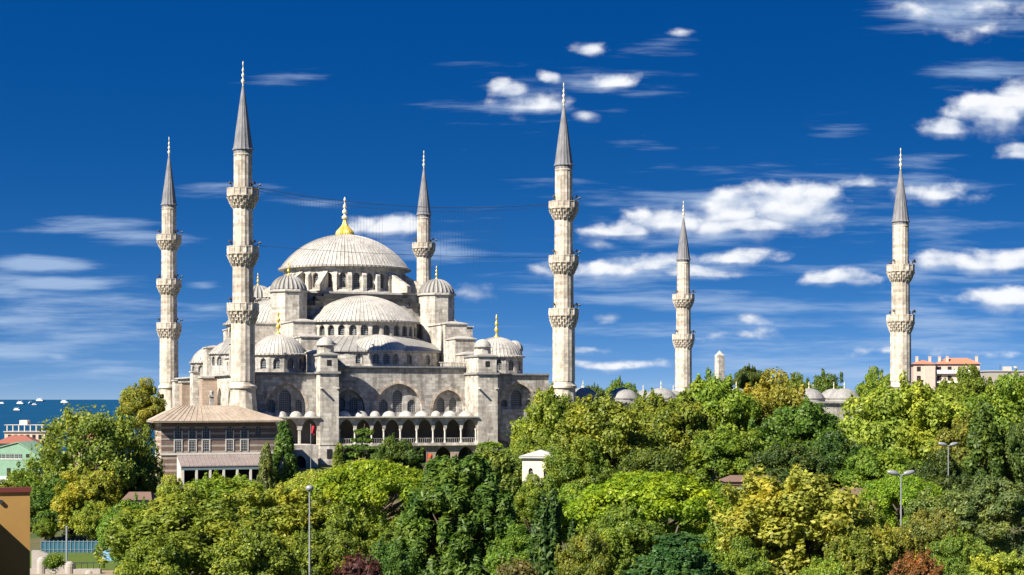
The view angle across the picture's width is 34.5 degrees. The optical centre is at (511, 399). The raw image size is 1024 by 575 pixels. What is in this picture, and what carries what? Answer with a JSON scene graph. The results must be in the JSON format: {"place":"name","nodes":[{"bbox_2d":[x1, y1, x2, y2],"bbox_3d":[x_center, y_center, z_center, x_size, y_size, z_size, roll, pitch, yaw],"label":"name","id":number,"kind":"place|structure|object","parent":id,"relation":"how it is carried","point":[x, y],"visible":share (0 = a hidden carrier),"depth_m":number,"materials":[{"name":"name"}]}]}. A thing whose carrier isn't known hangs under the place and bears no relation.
{"place":"outdoors","nodes":[
{"label":"outdoors","id":0,"kind":"place"},
{"bbox_2d":[0,487,30,574],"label":"ochre building","id":1,"kind":"structure","parent":0,"point":[14,530],"depth_m":75.80,"materials":[{"name":"paint"}]},
{"bbox_2d":[30,553,123,569],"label":"lawn","id":2,"kind":"structure","parent":0,"point":[82,557],"depth_m":149.99,"materials":[{"name":"green plant"}]},
{"bbox_2d":[0,400,154,459],"bbox_3d":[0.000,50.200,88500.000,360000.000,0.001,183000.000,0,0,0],"label":"sea","id":3,"kind":"structure","parent":0,"point":[41,412],"depth_m":6728.68,"materials":[{"name":"liquid"}]},
{"bbox_2d":[0,0,1023,399],"label":"sky","id":4,"kind":"structure","parent":0,"point":[780,128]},
{"bbox_2d":[30,462,1023,574],"bbox_3d":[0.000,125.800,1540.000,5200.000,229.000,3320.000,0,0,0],"label":"ground","id":5,"kind":"structure","parent":0,"point":[35,541],"depth_m":179.18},
{"bbox_2d":[0,435,41,445],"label":"red roofed house","id":6,"kind":"structure","parent":5,"relation":"on","point":[12,439],"depth_m":431.86,"materials":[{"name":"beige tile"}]},
{"bbox_2d":[0,441,51,476],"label":"green house","id":7,"kind":"structure","parent":5,"relation":"on","point":[12,455],"depth_m":349.87,"materials":[{"name":"green paint"}]},
{"bbox_2d":[3,420,53,444],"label":"terraced house","id":8,"kind":"structure","parent":5,"relation":"on","point":[36,434],"depth_m":470.00,"materials":[{"name":"white paint"}]},
{"bbox_2d":[11,453,75,491],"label":"broadleaf tree","id":9,"kind":"object","parent":5,"relation":"on","point":[32,474],"visible":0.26,"depth_m":208.31,"materials":[{"name":"green plant"}]},
{"bbox_2d":[32,517,59,540],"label":"broadleaf tree","id":10,"kind":"object","parent":5,"relation":"on","point":[45,528],"visible":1,"depth_m":167.51,"materials":[{"name":"green plant"}]},
{"bbox_2d":[42,550,65,573],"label":"shrub","id":11,"kind":"object","parent":5,"relation":"on","point":[50,560],"visible":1,"depth_m":133.70,"materials":[{"name":"green plant"}]},
{"bbox_2d":[30,477,79,539],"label":"broadleaf tree","id":12,"kind":"object","parent":5,"relation":"on","point":[40,500],"visible":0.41,"depth_m":169.80,"materials":[{"name":"green plant"}]},
{"bbox_2d":[30,550,101,573],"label":"stair wall","id":13,"kind":"structure","parent":5,"relation":"on","point":[37,559],"depth_m":138.40,"materials":[{"name":"concrete"}]},
{"bbox_2d":[41,540,98,552],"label":"fence","id":14,"kind":"object","parent":5,"relation":"on","point":[74,546],"visible":0.8,"depth_m":158.00,"materials":[{"name":"metal"}]},
{"bbox_2d":[50,467,123,540],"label":"maple tree","id":15,"kind":"object","parent":5,"relation":"on","point":[82,489],"visible":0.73,"depth_m":164.41,"materials":[{"name":"yellow plant"}]},
{"bbox_2d":[68,499,110,540],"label":"maple tree","id":16,"kind":"object","parent":5,"relation":"on","point":[86,519],"visible":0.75,"depth_m":160.80,"materials":[{"name":"green plant"}]},
{"bbox_2d":[29,402,150,493],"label":"broadleaf tree","id":17,"kind":"object","parent":5,"relation":"on","point":[120,434],"visible":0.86,"depth_m":175.73,"materials":[{"name":"green plant"}]},
{"bbox_2d":[95,493,150,564],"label":"broadleaf tree","id":18,"kind":"object","parent":5,"relation":"on","point":[104,523],"visible":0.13,"depth_m":131.24,"materials":[{"name":"green plant"}]},
{"bbox_2d":[96,421,167,481],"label":"broadleaf tree","id":19,"kind":"object","parent":5,"relation":"on","point":[145,457],"visible":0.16,"depth_m":185.25,"materials":[{"name":"green plant"}]},
{"bbox_2d":[105,450,163,502],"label":"broadleaf tree","id":20,"kind":"object","parent":5,"relation":"on","point":[143,484],"visible":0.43,"depth_m":178.77,"materials":[{"name":"green plant"}]},
{"bbox_2d":[121,492,157,506],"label":"hut","id":21,"kind":"object","parent":5,"relation":"on","point":[148,496],"visible":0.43,"depth_m":150.18,"materials":[{"name":"concrete"}]},
{"bbox_2d":[117,376,167,440],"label":"broadleaf tree","id":22,"kind":"object","parent":5,"relation":"on","point":[143,403],"visible":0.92,"depth_m":260.33,"materials":[{"name":"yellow plant"}]},
{"bbox_2d":[112,527,193,574],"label":"broadleaf tree","id":23,"kind":"object","parent":5,"relation":"on","point":[154,555],"visible":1,"depth_m":102.66,"materials":[{"name":"green plant"}]},
{"bbox_2d":[156,138,182,422],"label":"minaret","id":24,"kind":"object","parent":5,"relation":"on","point":[169,283],"visible":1,"depth_m":361.78,"materials":[{"name":"stone"}]},
{"bbox_2d":[155,473,201,529],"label":"broadleaf tree","id":25,"kind":"object","parent":5,"relation":"on","point":[166,488],"visible":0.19,"depth_m":155.24,"materials":[{"name":"green plant"}]},
{"bbox_2d":[93,490,277,574],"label":"maple tree","id":26,"kind":"object","parent":5,"relation":"on","point":[210,520],"visible":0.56,"depth_m":110.85,"materials":[{"name":"green plant"}]},
{"bbox_2d":[185,469,267,517],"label":"broadleaf tree","id":27,"kind":"object","parent":5,"relation":"on","point":[215,486],"visible":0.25,"depth_m":158.24,"materials":[{"name":"green plant"}]},
{"bbox_2d":[146,390,317,483],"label":"imperial pavilion","id":28,"kind":"structure","parent":5,"relation":"on","point":[198,442],"depth_m":257.25,"materials":[{"name":"stone"}]},
{"bbox_2d":[226,62,260,411],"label":"minaret","id":29,"kind":"object","parent":5,"relation":"on","point":[242,255],"visible":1,"depth_m":277.47,"materials":[{"name":"stone"}]},
{"bbox_2d":[204,520,311,574],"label":"maple tree","id":30,"kind":"object","parent":5,"relation":"on","point":[247,550],"visible":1,"depth_m":102.34,"materials":[{"name":"green plant"}]},
{"bbox_2d":[256,441,276,490],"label":"conifer tree","id":31,"kind":"object","parent":5,"relation":"on","point":[265,462],"visible":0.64,"depth_m":231.57,"materials":[{"name":"green plant"}]},
{"bbox_2d":[229,480,325,551],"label":"maple tree","id":32,"kind":"object","parent":5,"relation":"on","point":[286,510],"visible":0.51,"depth_m":123.71,"materials":[{"name":"yellow plant"}]},
{"bbox_2d":[268,419,298,487],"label":"conifer tree","id":33,"kind":"object","parent":5,"relation":"on","point":[284,443],"visible":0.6,"depth_m":235.12,"materials":[{"name":"green plant"}]},
{"bbox_2d":[285,522,363,574],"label":"broadleaf tree","id":34,"kind":"object","parent":5,"relation":"on","point":[330,546],"visible":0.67,"depth_m":110.46,"materials":[{"name":"green plant"}]},
{"bbox_2d":[283,467,368,512],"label":"stone pine","id":35,"kind":"object","parent":5,"relation":"on","point":[307,478],"visible":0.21,"depth_m":163.41,"materials":[{"name":"green plant"}]},
{"bbox_2d":[331,441,345,467],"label":"conifer tree","id":36,"kind":"object","parent":5,"relation":"on","point":[338,458],"visible":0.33,"depth_m":235.55,"materials":[{"name":"green plant"}]},
{"bbox_2d":[299,498,379,560],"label":"broadleaf tree","id":37,"kind":"object","parent":5,"relation":"on","point":[346,523],"visible":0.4,"depth_m":124.44,"materials":[{"name":"green plant"}]},
{"bbox_2d":[333,545,383,574],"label":"shrub","id":38,"kind":"object","parent":5,"relation":"on","point":[351,566],"visible":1,"depth_m":97.40,"materials":[{"name":"red plant"}]},
{"bbox_2d":[343,424,375,462],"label":"cedar tree","id":39,"kind":"object","parent":5,"relation":"on","point":[362,447],"visible":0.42,"depth_m":238.80,"materials":[{"name":"green plant"}]},
{"bbox_2d":[171,197,549,464],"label":"mosque","id":40,"kind":"structure","parent":5,"relation":"on","point":[348,341],"depth_m":300.79,"materials":[{"name":"stone"}]},
{"bbox_2d":[304,458,424,541],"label":"stone pine","id":41,"kind":"object","parent":5,"relation":"on","point":[377,479],"visible":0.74,"depth_m":146.58,"materials":[{"name":"green plant"}]},
{"bbox_2d":[362,533,418,574],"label":"broadleaf tree","id":42,"kind":"object","parent":5,"relation":"on","point":[394,558],"visible":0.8,"depth_m":102.86,"materials":[{"name":"green plant"}]},
{"bbox_2d":[370,432,424,499],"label":"broadleaf tree","id":43,"kind":"object","parent":5,"relation":"on","point":[403,453],"visible":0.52,"depth_m":234.28,"materials":[{"name":"green plant"}]},
{"bbox_2d":[368,509,444,559],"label":"maple tree","id":44,"kind":"object","parent":5,"relation":"on","point":[389,532],"visible":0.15,"depth_m":122.85,"materials":[{"name":"green plant"}]},
{"bbox_2d":[412,151,436,284],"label":"minaret","id":45,"kind":"object","parent":5,"relation":"on","point":[423,244],"visible":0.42,"depth_m":383.09,"materials":[{"name":"stone"}]},
{"bbox_2d":[392,451,519,574],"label":"tree","id":46,"kind":"object","parent":5,"relation":"on","point":[450,490],"visible":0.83,"depth_m":119.65,"materials":[{"name":"green plant"}]},
{"bbox_2d":[459,444,530,560],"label":"tree","id":47,"kind":"object","parent":5,"relation":"on","point":[504,467],"visible":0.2,"depth_m":148.48,"materials":[{"name":"green plant"}]},
{"bbox_2d":[482,523,530,574],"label":"broadleaf tree","id":48,"kind":"object","parent":5,"relation":"on","point":[515,543],"visible":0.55,"depth_m":116.80,"materials":[{"name":"green plant"}]},
{"bbox_2d":[494,552,543,574],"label":"shrub","id":49,"kind":"object","parent":5,"relation":"on","point":[519,567],"visible":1,"depth_m":96.47,"materials":[{"name":"green plant"}]},
{"bbox_2d":[519,450,549,488],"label":"kiosk","id":50,"kind":"object","parent":5,"relation":"on","point":[532,462],"visible":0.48,"depth_m":194.24,"materials":[{"name":"beige paint"}]},
{"bbox_2d":[513,472,557,532],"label":"broadleaf tree","id":51,"kind":"object","parent":5,"relation":"on","point":[527,501],"visible":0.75,"depth_m":145.15,"materials":[{"name":"green plant"}]},
{"bbox_2d":[508,429,564,456],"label":"broadleaf tree","id":52,"kind":"object","parent":5,"relation":"on","point":[527,444],"visible":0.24,"depth_m":225.15,"materials":[{"name":"green plant"}]},
{"bbox_2d":[506,382,591,452],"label":"broadleaf tree","id":53,"kind":"object","parent":5,"relation":"on","point":[545,412],"visible":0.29,"depth_m":228.70,"materials":[{"name":"green plant"}]},
{"bbox_2d":[527,480,575,574],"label":"juniper tree","id":54,"kind":"object","parent":5,"relation":"on","point":[545,529],"visible":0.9,"depth_m":107.53,"materials":[{"name":"green plant"}]},
{"bbox_2d":[549,83,580,401],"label":"minaret","id":55,"kind":"object","parent":5,"relation":"on","point":[563,263],"visible":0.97,"depth_m":297.45,"materials":[{"name":"stone"}]},
{"bbox_2d":[254,187,546,267],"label":"light cable","id":56,"kind":"object","parent":55,"relation":"hanging from","point":[418,206],"visible":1,"depth_m":291.34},
{"bbox_2d":[557,482,589,542],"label":"maple tree","id":57,"kind":"object","parent":5,"relation":"on","point":[565,495],"visible":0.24,"depth_m":148.71,"materials":[{"name":"green plant"}]},
{"bbox_2d":[539,435,615,491],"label":"broadleaf tree","id":58,"kind":"object","parent":5,"relation":"on","point":[580,466],"visible":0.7,"depth_m":188.13,"materials":[{"name":"green plant"}]},
{"bbox_2d":[554,526,617,574],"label":"broadleaf tree","id":59,"kind":"object","parent":5,"relation":"on","point":[572,556],"visible":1,"depth_m":101.19,"materials":[{"name":"green plant"}]},
{"bbox_2d":[575,521,634,574],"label":"maple tree","id":60,"kind":"object","parent":5,"relation":"on","point":[621,552],"visible":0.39,"depth_m":106.92,"materials":[{"name":"green plant"}]},
{"bbox_2d":[551,393,665,472],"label":"maple tree","id":61,"kind":"object","parent":5,"relation":"on","point":[621,431],"visible":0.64,"depth_m":201.20,"materials":[{"name":"green plant"}]},
{"bbox_2d":[604,375,646,403],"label":"broadleaf tree","id":62,"kind":"object","parent":5,"relation":"on","point":[615,384],"visible":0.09,"depth_m":328.79,"materials":[{"name":"green plant"}]},
{"bbox_2d":[585,497,674,569],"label":"broadleaf tree","id":63,"kind":"object","parent":5,"relation":"on","point":[641,534],"visible":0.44,"depth_m":120.22,"materials":[{"name":"green plant"}]},
{"bbox_2d":[626,387,664,419],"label":"broadleaf tree","id":64,"kind":"object","parent":5,"relation":"on","point":[650,402],"visible":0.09,"depth_m":248.65,"materials":[{"name":"green plant"}]},
{"bbox_2d":[562,470,733,551],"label":"stone pine","id":65,"kind":"object","parent":5,"relation":"on","point":[656,493],"visible":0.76,"depth_m":124.94,"materials":[{"name":"green plant"}]},
{"bbox_2d":[608,445,693,515],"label":"broadleaf tree","id":66,"kind":"object","parent":5,"relation":"on","point":[650,461],"visible":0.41,"depth_m":183.61,"materials":[{"name":"green plant"}]},
{"bbox_2d":[620,525,723,574],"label":"cedar tree","id":67,"kind":"object","parent":5,"relation":"on","point":[672,540],"visible":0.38,"depth_m":99.31,"materials":[{"name":"green plant"}]},
{"bbox_2d":[636,388,716,478],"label":"broadleaf tree","id":68,"kind":"object","parent":5,"relation":"on","point":[683,420],"visible":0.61,"depth_m":221.02,"materials":[{"name":"green plant"}]},
{"bbox_2d":[639,538,715,574],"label":"fir tree","id":69,"kind":"object","parent":5,"relation":"on","point":[665,559],"visible":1,"depth_m":97.05,"materials":[{"name":"green plant"}]},
{"bbox_2d":[672,201,695,391],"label":"minaret","id":70,"kind":"object","parent":5,"relation":"on","point":[683,337],"visible":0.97,"depth_m":403.04,"materials":[{"name":"stone"}]},
{"bbox_2d":[575,380,859,431],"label":"mosque courtyard","id":71,"kind":"structure","parent":5,"relation":"on","point":[833,399],"depth_m":319.47,"materials":[{"name":"stone"}]},
{"bbox_2d":[714,351,724,380],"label":"obelisk","id":72,"kind":"object","parent":5,"relation":"on","point":[719,364],"visible":0.26,"depth_m":539.06,"materials":[{"name":"stone"}]},
{"bbox_2d":[700,505,739,570],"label":"broadleaf tree","id":73,"kind":"object","parent":5,"relation":"on","point":[711,544],"visible":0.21,"depth_m":120.91,"materials":[{"name":"green plant"}]},
{"bbox_2d":[676,367,764,479],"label":"broadleaf tree","id":74,"kind":"object","parent":5,"relation":"on","point":[724,402],"visible":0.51,"depth_m":240.31,"materials":[{"name":"green plant"}]},
{"bbox_2d":[684,422,768,490],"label":"maple tree","id":75,"kind":"object","parent":5,"relation":"on","point":[724,453],"visible":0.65,"depth_m":202.44,"materials":[{"name":"green plant"}]},
{"bbox_2d":[714,534,775,574],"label":"broadleaf tree","id":76,"kind":"object","parent":5,"relation":"on","point":[744,558],"visible":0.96,"depth_m":103.00,"materials":[{"name":"green plant"}]},
{"bbox_2d":[732,363,762,392],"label":"broadleaf tree","id":77,"kind":"object","parent":5,"relation":"on","point":[744,375],"visible":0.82,"depth_m":338.60,"materials":[{"name":"green plant"}]},
{"bbox_2d":[737,366,815,444],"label":"broadleaf tree","id":78,"kind":"object","parent":5,"relation":"on","point":[769,393],"visible":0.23,"depth_m":245.86,"materials":[{"name":"yellow plant"}]},
{"bbox_2d":[745,436,835,494],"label":"broadleaf tree","id":79,"kind":"object","parent":5,"relation":"on","point":[777,460],"visible":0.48,"depth_m":188.24,"materials":[{"name":"green plant"}]},
{"bbox_2d":[706,463,880,574],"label":"maple tree","id":80,"kind":"object","parent":5,"relation":"on","point":[789,526],"visible":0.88,"depth_m":108.72,"materials":[{"name":"yellow plant"}]},
{"bbox_2d":[747,394,846,455],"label":"broadleaf tree","id":81,"kind":"object","parent":5,"relation":"on","point":[809,421],"visible":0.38,"depth_m":212.73,"materials":[{"name":"green plant"}]},
{"bbox_2d":[798,550,850,574],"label":"broadleaf tree","id":82,"kind":"object","parent":5,"relation":"on","point":[830,566],"visible":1,"depth_m":97.64,"materials":[{"name":"green plant"}]},
{"bbox_2d":[805,367,843,392],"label":"broadleaf tree","id":83,"kind":"object","parent":5,"relation":"on","point":[822,382],"visible":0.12,"depth_m":339.18,"materials":[{"name":"green plant"}]},
{"bbox_2d":[813,428,868,488],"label":"broadleaf tree","id":84,"kind":"object","parent":5,"relation":"on","point":[838,454],"visible":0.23,"depth_m":198.40,"materials":[{"name":"green plant"}]},
{"bbox_2d":[822,523,903,574],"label":"maple tree","id":85,"kind":"object","parent":5,"relation":"on","point":[868,552],"visible":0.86,"depth_m":104.61,"materials":[{"name":"green plant"}]},
{"bbox_2d":[852,494,889,531],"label":"maple tree","id":86,"kind":"object","parent":5,"relation":"on","point":[879,513],"visible":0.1,"depth_m":127.51,"materials":[{"name":"green plant"}]},
{"bbox_2d":[854,365,889,396],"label":"broadleaf tree","id":87,"kind":"object","parent":5,"relation":"on","point":[872,381],"visible":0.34,"depth_m":328.67,"materials":[{"name":"green plant"}]},
{"bbox_2d":[832,441,923,514],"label":"broadleaf tree","id":88,"kind":"object","parent":5,"relation":"on","point":[875,462],"visible":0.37,"depth_m":186.59,"materials":[{"name":"green plant"}]},
{"bbox_2d":[866,521,920,560],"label":"maple tree","id":89,"kind":"object","parent":5,"relation":"on","point":[904,539],"visible":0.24,"depth_m":114.16,"materials":[{"name":"green plant"}]},
{"bbox_2d":[886,148,915,389],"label":"minaret","id":90,"kind":"object","parent":5,"relation":"on","point":[900,322],"visible":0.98,"depth_m":321.82,"materials":[{"name":"stone"}]},
{"bbox_2d":[857,472,944,531],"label":"stone pine","id":91,"kind":"object","parent":5,"relation":"on","point":[886,488],"visible":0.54,"depth_m":146.16,"materials":[{"name":"green plant"}]},
{"bbox_2d":[835,370,973,510],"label":"broadleaf tree","id":92,"kind":"object","parent":5,"relation":"on","point":[907,419],"visible":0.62,"depth_m":208.14,"materials":[{"name":"green plant"}]},
{"bbox_2d":[887,547,944,574],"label":"maple tree","id":93,"kind":"object","parent":5,"relation":"on","point":[922,564],"visible":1,"depth_m":103.80,"materials":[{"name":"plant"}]},
{"bbox_2d":[899,500,961,556],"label":"broadleaf tree","id":94,"kind":"object","parent":5,"relation":"on","point":[926,525],"visible":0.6,"depth_m":121.20,"materials":[{"name":"green plant"}]},
{"bbox_2d":[902,483,979,535],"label":"pine tree","id":95,"kind":"object","parent":5,"relation":"on","point":[928,502],"visible":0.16,"depth_m":141.41,"materials":[{"name":"green plant"}]},
{"bbox_2d":[909,447,973,491],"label":"broadleaf tree","id":96,"kind":"object","parent":5,"relation":"on","point":[935,473],"visible":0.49,"depth_m":183.32,"materials":[{"name":"green plant"}]},
{"bbox_2d":[935,378,977,401],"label":"maple tree","id":97,"kind":"object","parent":5,"relation":"on","point":[959,393],"visible":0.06,"depth_m":223.32,"materials":[{"name":"green plant"}]},
{"bbox_2d":[929,411,990,474],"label":"broadleaf tree","id":98,"kind":"object","parent":5,"relation":"on","point":[958,431],"visible":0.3,"depth_m":202.69,"materials":[{"name":"green plant"}]},
{"bbox_2d":[927,526,994,574],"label":"broadleaf tree","id":99,"kind":"object","parent":5,"relation":"on","point":[953,554],"visible":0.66,"depth_m":111.07,"materials":[{"name":"green plant"}]},
{"bbox_2d":[943,363,1000,398],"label":"broadleaf tree","id":100,"kind":"object","parent":5,"relation":"on","point":[973,379],"visible":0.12,"depth_m":297.20,"materials":[{"name":"green plant"}]},
{"bbox_2d":[960,398,1005,485],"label":"conifer tree","id":101,"kind":"object","parent":5,"relation":"on","point":[982,436],"visible":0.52,"depth_m":188.95,"materials":[{"name":"green plant"}]},
{"bbox_2d":[948,474,1023,557],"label":"pine tree","id":102,"kind":"object","parent":5,"relation":"on","point":[996,504],"visible":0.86,"depth_m":136.13,"materials":[{"name":"green plant"}]},
{"bbox_2d":[957,372,1023,481],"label":"broadleaf tree","id":103,"kind":"object","parent":5,"relation":"on","point":[1007,403],"visible":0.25,"depth_m":213.58,"materials":[{"name":"green plant"}]},
{"bbox_2d":[968,549,1023,574],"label":"maple tree","id":104,"kind":"object","parent":5,"relation":"on","point":[1002,563],"visible":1,"depth_m":103.31,"materials":[{"name":"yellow plant"}]},
{"bbox_2d":[987,413,1023,525],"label":"broadleaf tree","id":105,"kind":"object","parent":5,"relation":"on","point":[1012,444],"visible":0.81,"depth_m":190.07,"materials":[{"name":"green plant"}]},
{"bbox_2d":[719,475,779,489],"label":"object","id":106,"kind":"structure","parent":0,"point":[735,480],"depth_m":176.48,"materials":[{"name":"pink paint"}]},
{"bbox_2d":[911,356,980,389],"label":"apartment building","id":107,"kind":"structure","parent":0,"point":[930,373],"depth_m":520.92,"materials":[{"name":"beige paint"}]},
{"bbox_2d":[980,366,1023,383],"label":"flat roofed building","id":108,"kind":"structure","parent":0,"point":[993,374],"depth_m":480.00,"materials":[{"name":"paint"}]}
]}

